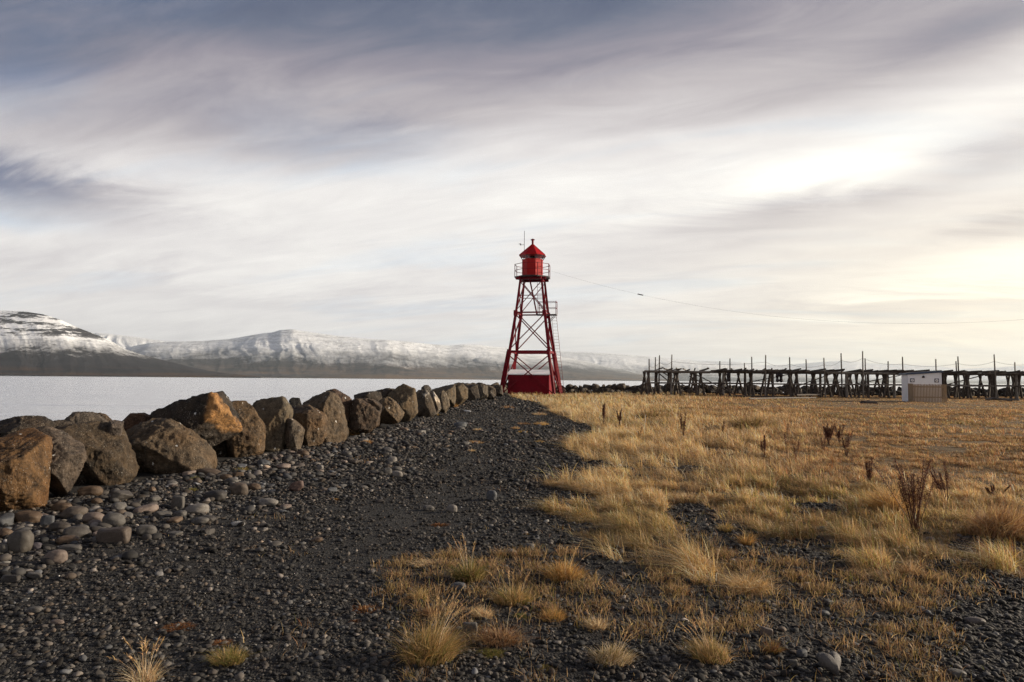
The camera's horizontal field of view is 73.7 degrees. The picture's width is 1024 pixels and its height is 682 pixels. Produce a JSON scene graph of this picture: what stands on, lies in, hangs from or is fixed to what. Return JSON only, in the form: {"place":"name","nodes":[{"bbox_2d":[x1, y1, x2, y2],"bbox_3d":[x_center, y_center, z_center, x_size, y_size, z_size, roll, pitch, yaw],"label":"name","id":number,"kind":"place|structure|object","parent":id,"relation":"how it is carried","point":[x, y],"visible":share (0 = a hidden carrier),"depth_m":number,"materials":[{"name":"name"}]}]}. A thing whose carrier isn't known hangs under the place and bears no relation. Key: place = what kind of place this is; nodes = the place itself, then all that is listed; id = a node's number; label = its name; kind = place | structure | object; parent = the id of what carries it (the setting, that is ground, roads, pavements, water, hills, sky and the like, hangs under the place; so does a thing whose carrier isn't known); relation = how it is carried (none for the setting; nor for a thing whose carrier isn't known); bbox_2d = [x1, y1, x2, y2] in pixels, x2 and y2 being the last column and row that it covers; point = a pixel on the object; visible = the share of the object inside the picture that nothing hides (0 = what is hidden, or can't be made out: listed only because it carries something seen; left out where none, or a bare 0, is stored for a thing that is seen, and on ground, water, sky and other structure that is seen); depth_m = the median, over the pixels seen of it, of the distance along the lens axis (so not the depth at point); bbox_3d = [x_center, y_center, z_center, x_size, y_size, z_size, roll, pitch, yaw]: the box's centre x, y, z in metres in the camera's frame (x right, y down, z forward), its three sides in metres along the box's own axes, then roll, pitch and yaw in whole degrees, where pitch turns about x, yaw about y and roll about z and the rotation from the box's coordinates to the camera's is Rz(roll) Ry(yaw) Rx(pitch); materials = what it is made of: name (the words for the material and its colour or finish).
{"place":"outdoors","nodes":[
{"label":"outdoors","id":0,"kind":"place"},
{"bbox_2d":[0,310,260,377],"bbox_3d":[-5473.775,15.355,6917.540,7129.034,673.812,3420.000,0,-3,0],"label":"mountain","id":1,"kind":"structure","parent":0,"point":[34,344],"depth_m":6173.74,"materials":[{"name":"snow"}]},
{"bbox_2d":[95,333,169,348],"bbox_3d":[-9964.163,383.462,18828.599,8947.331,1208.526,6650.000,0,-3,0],"label":"mountain","id":2,"kind":"structure","parent":0,"point":[125,342],"depth_m":18693.46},
{"bbox_2d":[126,329,672,380],"bbox_3d":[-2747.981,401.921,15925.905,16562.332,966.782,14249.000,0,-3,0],"label":"mountain","id":3,"kind":"structure","parent":0,"point":[290,353],"depth_m":11910.28,"materials":[{"name":"snow"}]},
{"bbox_2d":[0,393,1023,681],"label":"ground","id":4,"kind":"structure","parent":0,"point":[398,523],"depth_m":5.01,"materials":[{"name":"gravel"}]},
{"bbox_2d":[0,513,13,525],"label":"stone","id":5,"kind":"object","parent":4,"relation":"on","point":[8,518],"visible":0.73,"depth_m":6.88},
{"bbox_2d":[0,575,20,582],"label":"stone","id":6,"kind":"object","parent":4,"relation":"on","point":[10,578],"visible":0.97,"depth_m":4.98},
{"bbox_2d":[6,529,33,552],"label":"stone","id":7,"kind":"object","parent":4,"relation":"on","point":[20,541],"visible":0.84,"depth_m":5.81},
{"bbox_2d":[0,427,52,510],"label":"boulder","id":8,"kind":"object","parent":4,"relation":"on","point":[25,458],"visible":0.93,"depth_m":7.67,"materials":[{"name":"stone"}]},
{"bbox_2d":[14,510,42,522],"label":"stone","id":9,"kind":"object","parent":4,"relation":"on","point":[29,516],"visible":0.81,"depth_m":7.01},
{"bbox_2d":[26,606,43,613],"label":"stone","id":10,"kind":"object","parent":4,"relation":"on","point":[35,609],"visible":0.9,"depth_m":4.33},
{"bbox_2d":[40,515,54,524],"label":"stone","id":11,"kind":"object","parent":4,"relation":"on","point":[47,519],"visible":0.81,"depth_m":6.86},
{"bbox_2d":[44,549,67,563],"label":"stone","id":12,"kind":"object","parent":4,"relation":"on","point":[58,556],"visible":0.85,"depth_m":5.45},
{"bbox_2d":[48,521,70,530],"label":"stone","id":13,"kind":"object","parent":4,"relation":"on","point":[55,526],"visible":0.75,"depth_m":6.56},
{"bbox_2d":[36,426,86,495],"bbox_3d":[-5.665,1.516,8.399,0.687,0.918,0.743,0,-3,0],"label":"boulder","id":14,"kind":"object","parent":4,"relation":"on","point":[69,457],"visible":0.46,"depth_m":8.37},
{"bbox_2d":[51,502,71,511],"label":"stone","id":15,"kind":"object","parent":4,"relation":"on","point":[61,506],"visible":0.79,"depth_m":7.57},
{"bbox_2d":[55,535,78,544],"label":"stone","id":16,"kind":"object","parent":4,"relation":"on","point":[68,539],"visible":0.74,"depth_m":6.10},
{"bbox_2d":[58,544,81,550],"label":"stone","id":17,"kind":"object","parent":4,"relation":"on","point":[70,547],"visible":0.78,"depth_m":5.87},
{"bbox_2d":[60,506,87,518],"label":"stone","id":18,"kind":"object","parent":4,"relation":"on","point":[71,511],"visible":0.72,"depth_m":7.21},
{"bbox_2d":[62,526,91,537],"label":"stone","id":19,"kind":"object","parent":4,"relation":"on","point":[81,531],"visible":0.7,"depth_m":6.34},
{"bbox_2d":[74,475,88,484],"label":"boulder","id":20,"kind":"object","parent":4,"relation":"on","point":[80,481],"depth_m":9.38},
{"bbox_2d":[0,415,55,436],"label":"boulder","id":21,"kind":"object","parent":20,"relation":"on","point":[12,424],"visible":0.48,"depth_m":9.06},
{"bbox_2d":[77,486,102,495],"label":"stone","id":22,"kind":"object","parent":4,"relation":"on","point":[91,490],"visible":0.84,"depth_m":8.47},
{"bbox_2d":[82,512,103,522],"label":"stone","id":23,"kind":"object","parent":4,"relation":"on","point":[87,517],"visible":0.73,"depth_m":6.94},
{"bbox_2d":[56,421,139,485],"bbox_3d":[-5.862,1.646,9.623,0.974,1.015,1.111,0,-3,0],"label":"boulder","id":24,"kind":"object","parent":4,"relation":"on","point":[111,460],"visible":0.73,"depth_m":9.42,"materials":[{"name":"stone"}]},
{"bbox_2d":[108,420,123,435],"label":"boulder","id":25,"kind":"object","parent":24,"relation":"on","point":[115,427],"visible":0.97,"depth_m":9.77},
{"bbox_2d":[96,527,131,543],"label":"stone","id":26,"kind":"object","parent":4,"relation":"on","point":[113,534],"visible":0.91,"depth_m":6.12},
{"bbox_2d":[102,513,125,526],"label":"stone","id":27,"kind":"object","parent":4,"relation":"on","point":[114,519],"visible":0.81,"depth_m":6.81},
{"bbox_2d":[111,502,126,510],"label":"stone","id":28,"kind":"object","parent":4,"relation":"on","point":[116,506],"visible":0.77,"depth_m":7.62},
{"bbox_2d":[110,490,132,499],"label":"stone","id":29,"kind":"object","parent":4,"relation":"on","point":[122,494],"visible":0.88,"depth_m":8.20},
{"bbox_2d":[106,634,180,681],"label":"grass tuft","id":30,"kind":"object","parent":4,"relation":"on","point":[150,676],"visible":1,"depth_m":3.35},
{"bbox_2d":[133,503,158,512],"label":"stone","id":31,"kind":"object","parent":4,"relation":"on","point":[151,507],"visible":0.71,"depth_m":7.56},
{"bbox_2d":[136,524,156,535],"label":"stone","id":32,"kind":"object","parent":4,"relation":"on","point":[141,530],"visible":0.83,"depth_m":6.48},
{"bbox_2d":[154,511,171,517],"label":"stone","id":33,"kind":"object","parent":4,"relation":"on","point":[157,514],"visible":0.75,"depth_m":7.31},
{"bbox_2d":[126,418,217,473],"bbox_3d":[-5.527,1.734,10.934,1.577,1.003,1.254,0,-3,0],"label":"boulder","id":34,"kind":"object","parent":4,"relation":"on","point":[164,446],"visible":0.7,"depth_m":10.51,"materials":[{"name":"stone"}]},
{"bbox_2d":[154,621,197,632],"bbox_3d":[-2.016,1.709,4.093,0.269,0.034,0.235,0,-3,0],"label":"moss patch","id":35,"kind":"object","parent":4,"relation":"on","point":[178,627],"visible":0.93,"depth_m":4.09,"materials":[{"name":"brown plant"}]},
{"bbox_2d":[171,495,184,508],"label":"stone","id":36,"kind":"object","parent":4,"relation":"on","point":[178,501],"visible":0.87,"depth_m":7.79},
{"bbox_2d":[150,391,243,446],"bbox_3d":[-5.628,1.481,12.071,1.678,1.212,1.355,0,-3,0],"label":"boulder","id":37,"kind":"object","parent":4,"relation":"on","point":[212,418],"visible":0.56,"depth_m":11.65,"materials":[{"name":"stone"}]},
{"bbox_2d":[185,503,208,514],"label":"stone","id":38,"kind":"object","parent":4,"relation":"on","point":[197,508],"visible":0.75,"depth_m":7.46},
{"bbox_2d":[191,517,208,523],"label":"stone","id":39,"kind":"object","parent":4,"relation":"on","point":[199,520],"visible":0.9,"depth_m":6.97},
{"bbox_2d":[197,468,220,474],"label":"stone","id":40,"kind":"object","parent":4,"relation":"on","point":[205,471],"visible":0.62,"depth_m":10.39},
{"bbox_2d":[204,490,226,500],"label":"stone","id":41,"kind":"object","parent":4,"relation":"on","point":[219,495],"visible":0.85,"depth_m":8.32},
{"bbox_2d":[212,441,226,456],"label":"boulder","id":42,"kind":"object","parent":4,"relation":"on","point":[220,449],"visible":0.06,"depth_m":12.98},
{"bbox_2d":[197,640,266,667],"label":"grass tuft","id":43,"kind":"object","parent":4,"relation":"on","point":[236,654],"visible":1,"depth_m":3.56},
{"bbox_2d":[230,482,247,494],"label":"stone","id":44,"kind":"object","parent":4,"relation":"on","point":[237,488],"visible":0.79,"depth_m":8.72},
{"bbox_2d":[225,400,265,457],"bbox_3d":[-5.249,1.743,13.234,0.888,1.178,0.938,0,-3,0],"label":"boulder","id":45,"kind":"object","parent":4,"relation":"on","point":[248,440],"visible":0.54,"depth_m":13.00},
{"bbox_2d":[259,498,277,505],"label":"stone","id":46,"kind":"object","parent":4,"relation":"on","point":[268,501],"visible":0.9,"depth_m":8.00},
{"bbox_2d":[252,396,292,451],"bbox_3d":[-5.073,1.774,14.326,0.860,1.240,1.000,0,-3,0],"label":"boulder","id":47,"kind":"object","parent":4,"relation":"on","point":[274,414],"visible":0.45,"depth_m":14.06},
{"bbox_2d":[284,418,304,448],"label":"boulder","id":48,"kind":"object","parent":4,"relation":"on","point":[294,433],"visible":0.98,"depth_m":14.04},
{"bbox_2d":[289,481,303,490],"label":"stone","id":49,"kind":"object","parent":4,"relation":"on","point":[296,486],"visible":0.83,"depth_m":9.03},
{"bbox_2d":[292,404,328,446],"bbox_3d":[-4.497,1.912,15.152,0.783,0.998,0.942,0,-3,0],"label":"boulder","id":50,"kind":"object","parent":4,"relation":"on","point":[313,421],"visible":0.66,"depth_m":14.85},
{"bbox_2d":[302,391,348,442],"bbox_3d":[-4.448,1.846,16.120,1.130,1.320,1.211,0,-3,0],"label":"boulder","id":51,"kind":"object","parent":4,"relation":"on","point":[329,404],"visible":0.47,"depth_m":15.82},
{"bbox_2d":[347,398,379,433],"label":"boulder","id":52,"kind":"object","parent":4,"relation":"on","point":[364,416],"visible":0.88,"depth_m":18.00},
{"bbox_2d":[379,396,403,424],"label":"boulder","id":53,"kind":"object","parent":4,"relation":"on","point":[392,412],"visible":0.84,"depth_m":20.93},
{"bbox_2d":[388,384,417,421],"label":"boulder","id":54,"kind":"object","parent":4,"relation":"on","point":[404,396],"visible":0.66,"depth_m":23.69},
{"bbox_2d":[407,588,433,600],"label":"grass tuft","id":55,"kind":"object","parent":4,"relation":"on","point":[423,596],"visible":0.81,"depth_m":4.64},
{"bbox_2d":[362,578,488,670],"bbox_3d":[-0.447,1.497,3.681,0.782,0.426,0.728,0,-3,0],"label":"grass tuft","id":56,"kind":"object","parent":4,"relation":"on","point":[433,649],"visible":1,"depth_m":3.65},
{"bbox_2d":[416,390,436,416],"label":"boulder","id":57,"kind":"object","parent":4,"relation":"on","point":[426,407],"visible":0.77,"depth_m":26.93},
{"bbox_2d":[401,557,452,568],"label":"grass tuft","id":58,"kind":"object","parent":4,"relation":"on","point":[414,563],"visible":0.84,"depth_m":5.51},
{"bbox_2d":[430,391,440,414],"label":"boulder","id":59,"kind":"object","parent":4,"relation":"on","point":[436,400],"visible":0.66,"depth_m":28.02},
{"bbox_2d":[436,390,449,412],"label":"boulder","id":60,"kind":"object","parent":4,"relation":"on","point":[443,397],"visible":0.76,"depth_m":30.04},
{"bbox_2d":[432,384,455,407],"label":"boulder","id":61,"kind":"object","parent":4,"relation":"on","point":[450,390],"visible":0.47,"depth_m":34.46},
{"bbox_2d":[451,582,465,590],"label":"stone","id":62,"kind":"object","parent":4,"relation":"on","point":[462,586],"visible":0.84,"depth_m":4.85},
{"bbox_2d":[455,383,467,404],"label":"boulder","id":63,"kind":"object","parent":4,"relation":"on","point":[461,393],"visible":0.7,"depth_m":38.00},
{"bbox_2d":[433,533,496,581],"bbox_3d":[-0.317,1.630,5.161,0.577,0.347,0.533,0,-3,0],"label":"grass tuft","id":64,"kind":"object","parent":4,"relation":"on","point":[463,574],"visible":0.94,"depth_m":5.13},
{"bbox_2d":[463,622,476,632],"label":"stone","id":65,"kind":"object","parent":4,"relation":"on","point":[473,625],"visible":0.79,"depth_m":4.05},
{"bbox_2d":[466,384,479,400],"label":"boulder","id":66,"kind":"object","parent":4,"relation":"on","point":[473,392],"visible":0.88,"depth_m":43.26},
{"bbox_2d":[464,603,495,618],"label":"grass tuft","id":67,"kind":"object","parent":4,"relation":"on","point":[481,612],"visible":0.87,"depth_m":4.32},
{"bbox_2d":[477,384,487,399],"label":"boulder","id":68,"kind":"object","parent":4,"relation":"on","point":[483,391],"visible":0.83,"depth_m":48.02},
{"bbox_2d":[476,647,508,658],"bbox_3d":[-0.113,1.703,3.735,0.224,0.034,0.176,0,-3,0],"label":"moss patch","id":69,"kind":"object","parent":4,"relation":"on","point":[491,652],"visible":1,"depth_m":3.74,"materials":[{"name":"green plant"}]},
{"bbox_2d":[468,602,536,646],"bbox_3d":[-0.078,1.623,3.911,0.482,0.210,0.467,2,-3,-21],"label":"grass tuft","id":70,"kind":"object","parent":4,"relation":"on","point":[506,637],"visible":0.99,"depth_m":3.91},
{"bbox_2d":[474,559,548,606],"bbox_3d":[-0.003,1.635,4.582,0.564,0.265,0.511,0,-3,0],"label":"grass tuft","id":71,"kind":"object","parent":4,"relation":"on","point":[516,596],"visible":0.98,"depth_m":4.59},
{"bbox_2d":[507,369,553,394],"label":"hut","id":72,"kind":"object","parent":4,"relation":"on","point":[528,383],"visible":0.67,"depth_m":62.41,"materials":[{"name":"red paint"}]},
{"bbox_2d":[500,231,564,395],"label":"lighthouse","id":73,"kind":"object","parent":4,"relation":"on","point":[532,256],"visible":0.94,"depth_m":63.99,"materials":[{"name":"red paint"}]},
{"bbox_2d":[531,604,568,621],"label":"grass tuft","id":74,"kind":"object","parent":4,"relation":"on","point":[554,615],"visible":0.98,"depth_m":4.28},
{"bbox_2d":[534,539,591,582],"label":"grass tuft","id":75,"kind":"object","parent":4,"relation":"on","point":[558,573],"visible":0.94,"depth_m":5.15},
{"bbox_2d":[166,457,1023,681],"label":"withered ground cover","id":76,"kind":"object","parent":4,"relation":"on","point":[793,576],"visible":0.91,"depth_m":4.81,"materials":[{"name":"brown plant"}]},
{"bbox_2d":[581,603,609,630],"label":"grass tuft","id":77,"kind":"object","parent":4,"relation":"on","point":[601,627],"visible":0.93,"depth_m":4.13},
{"bbox_2d":[582,618,648,667],"bbox_3d":[0.530,1.606,3.619,0.405,0.215,0.357,-1,-3,19],"label":"grass tuft","id":78,"kind":"object","parent":4,"relation":"on","point":[609,654],"visible":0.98,"depth_m":3.62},
{"bbox_2d":[630,408,674,420],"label":"grass tuft","id":79,"kind":"object","parent":4,"relation":"on","point":[653,414],"visible":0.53,"depth_m":26.76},
{"bbox_2d":[657,558,735,574],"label":"grass tuft","id":80,"kind":"object","parent":4,"relation":"on","point":[709,568],"visible":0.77,"depth_m":5.42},
{"bbox_2d":[675,608,746,664],"bbox_3d":[1.062,1.584,3.685,0.435,0.268,0.509,0,-3,0],"label":"grass tuft","id":81,"kind":"object","parent":4,"relation":"on","point":[715,650],"visible":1,"depth_m":3.67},
{"bbox_2d":[715,518,736,531],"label":"grass tuft","id":82,"kind":"object","parent":4,"relation":"on","point":[726,527],"visible":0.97,"depth_m":6.80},
{"bbox_2d":[729,528,760,544],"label":"grass tuft","id":83,"kind":"object","parent":4,"relation":"on","point":[745,540],"visible":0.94,"depth_m":6.25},
{"bbox_2d":[714,567,788,593],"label":"grass tuft","id":84,"kind":"object","parent":4,"relation":"on","point":[738,580],"visible":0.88,"depth_m":4.96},
{"bbox_2d":[725,412,780,428],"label":"grass tuft","id":85,"kind":"object","parent":4,"relation":"on","point":[751,421],"visible":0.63,"depth_m":21.76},
{"bbox_2d":[506,390,1023,597],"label":"grass","id":86,"kind":"structure","parent":4,"relation":"on","point":[656,439],"depth_m":11.22,"materials":[{"name":"plant"}]},
{"bbox_2d":[760,626,772,635],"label":"stone","id":87,"kind":"object","parent":4,"relation":"on","point":[767,631],"visible":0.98,"depth_m":4.02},
{"bbox_2d":[751,639,791,654],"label":"grass tuft","id":88,"kind":"object","parent":4,"relation":"on","point":[774,650],"visible":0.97,"depth_m":3.76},
{"bbox_2d":[823,423,835,444],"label":"dock plant","id":89,"kind":"object","parent":4,"relation":"on","point":[828,433],"visible":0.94,"depth_m":16.41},
{"bbox_2d":[819,651,840,675],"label":"stone","id":90,"kind":"object","parent":4,"relation":"on","point":[830,662],"visible":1,"depth_m":3.49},
{"bbox_2d":[640,351,1023,398],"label":"drying rack","id":91,"kind":"object","parent":4,"relation":"on","point":[992,385],"visible":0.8,"depth_m":67.98,"materials":[{"name":"brown wood"}]},
{"bbox_2d":[842,432,852,455],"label":"dock plant","id":92,"kind":"object","parent":4,"relation":"on","point":[847,443],"visible":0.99,"depth_m":13.54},
{"bbox_2d":[864,457,873,485],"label":"dock plant","id":93,"kind":"object","parent":4,"relation":"on","point":[868,473],"visible":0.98,"depth_m":9.42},
{"bbox_2d":[862,541,899,563],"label":"grass tuft","id":94,"kind":"object","parent":4,"relation":"on","point":[884,559],"visible":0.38,"depth_m":5.60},
{"bbox_2d":[847,477,949,514],"bbox_3d":[4.413,1.759,7.918,1.162,0.480,1.176,3,-4,-38],"label":"grass tuft","id":95,"kind":"object","parent":4,"relation":"on","point":[881,500],"visible":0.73,"depth_m":7.90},
{"bbox_2d":[870,457,935,535],"bbox_3d":[4.006,1.567,6.880,0.417,0.812,0.656,2,-4,-29],"label":"dock plant","id":96,"kind":"object","parent":4,"relation":"on","point":[915,523],"visible":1,"depth_m":6.85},
{"bbox_2d":[888,541,936,574],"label":"grass tuft","id":97,"kind":"object","parent":4,"relation":"on","point":[907,569],"visible":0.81,"depth_m":5.28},
{"bbox_2d":[899,371,942,401],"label":"shed","id":98,"kind":"structure","parent":4,"relation":"on","point":[928,378],"depth_m":55.18,"materials":[{"name":"white paint"}]},
{"bbox_2d":[908,383,946,401],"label":"picket fence","id":99,"kind":"object","parent":4,"relation":"on","point":[934,391],"visible":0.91,"depth_m":53.77,"materials":[{"name":"brown wood"}]},
{"bbox_2d":[929,462,951,498],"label":"dock plant","id":100,"kind":"object","parent":4,"relation":"on","point":[941,484],"visible":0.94,"depth_m":8.54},
{"bbox_2d":[947,668,966,677],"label":"stone","id":101,"kind":"object","parent":4,"relation":"on","point":[957,673],"visible":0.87,"depth_m":3.45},
{"bbox_2d":[925,492,1023,540],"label":"grass tuft","id":102,"kind":"object","parent":4,"relation":"on","point":[1011,524],"visible":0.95,"depth_m":6.77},
{"bbox_2d":[964,617,985,623],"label":"stone","id":103,"kind":"object","parent":4,"relation":"on","point":[977,620],"visible":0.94,"depth_m":4.26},
{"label":"boulder","id":104,"kind":"object","parent":4,"relation":"on","visible":0},
{"bbox_2d":[123,413,150,430],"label":"boulder","id":105,"kind":"object","parent":104,"relation":"on","point":[130,420],"visible":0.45,"depth_m":11.80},
{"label":"boulder","id":106,"kind":"object","parent":4,"relation":"on","visible":0},
{"bbox_2d":[326,389,352,422],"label":"boulder","id":107,"kind":"object","parent":106,"relation":"on","point":[346,400],"visible":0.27,"depth_m":18.16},
{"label":"boulder","id":108,"kind":"object","parent":4,"relation":"on","visible":0},
{"bbox_2d":[362,398,381,413],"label":"boulder","id":109,"kind":"object","parent":108,"relation":"on","point":[376,404],"visible":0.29,"depth_m":19.52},
{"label":"boulder","id":110,"kind":"object","parent":4,"relation":"on","visible":0},
{"bbox_2d":[354,391,381,401],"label":"boulder","id":111,"kind":"object","parent":110,"relation":"on","point":[376,396],"visible":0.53,"depth_m":23.19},
{"bbox_2d":[0,376,1023,420],"bbox_3d":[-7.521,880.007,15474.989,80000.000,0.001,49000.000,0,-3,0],"label":"water","id":112,"kind":"structure","parent":0,"point":[52,398],"depth_m":223.16,"materials":[{"name":"white liquid"}]},
{"bbox_2d":[0,0,1023,367],"label":"sky","id":113,"kind":"structure","parent":0,"point":[171,170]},
{"bbox_2d":[556,351,866,382],"bbox_3d":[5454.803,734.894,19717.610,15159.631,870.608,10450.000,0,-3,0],"label":"mountain","id":114,"kind":"structure","parent":0,"point":[639,365],"depth_m":18307.54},
{"bbox_2d":[687,360,1023,383],"bbox_3d":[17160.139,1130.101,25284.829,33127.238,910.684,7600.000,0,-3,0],"label":"hills","id":115,"kind":"structure","parent":0,"point":[848,365],"depth_m":24741.29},
{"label":"boulder","id":116,"kind":"object","parent":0,"visible":0},
{"bbox_2d":[64,411,108,423],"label":"boulder","id":117,"kind":"object","parent":116,"relation":"on","point":[78,417],"visible":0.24,"depth_m":10.60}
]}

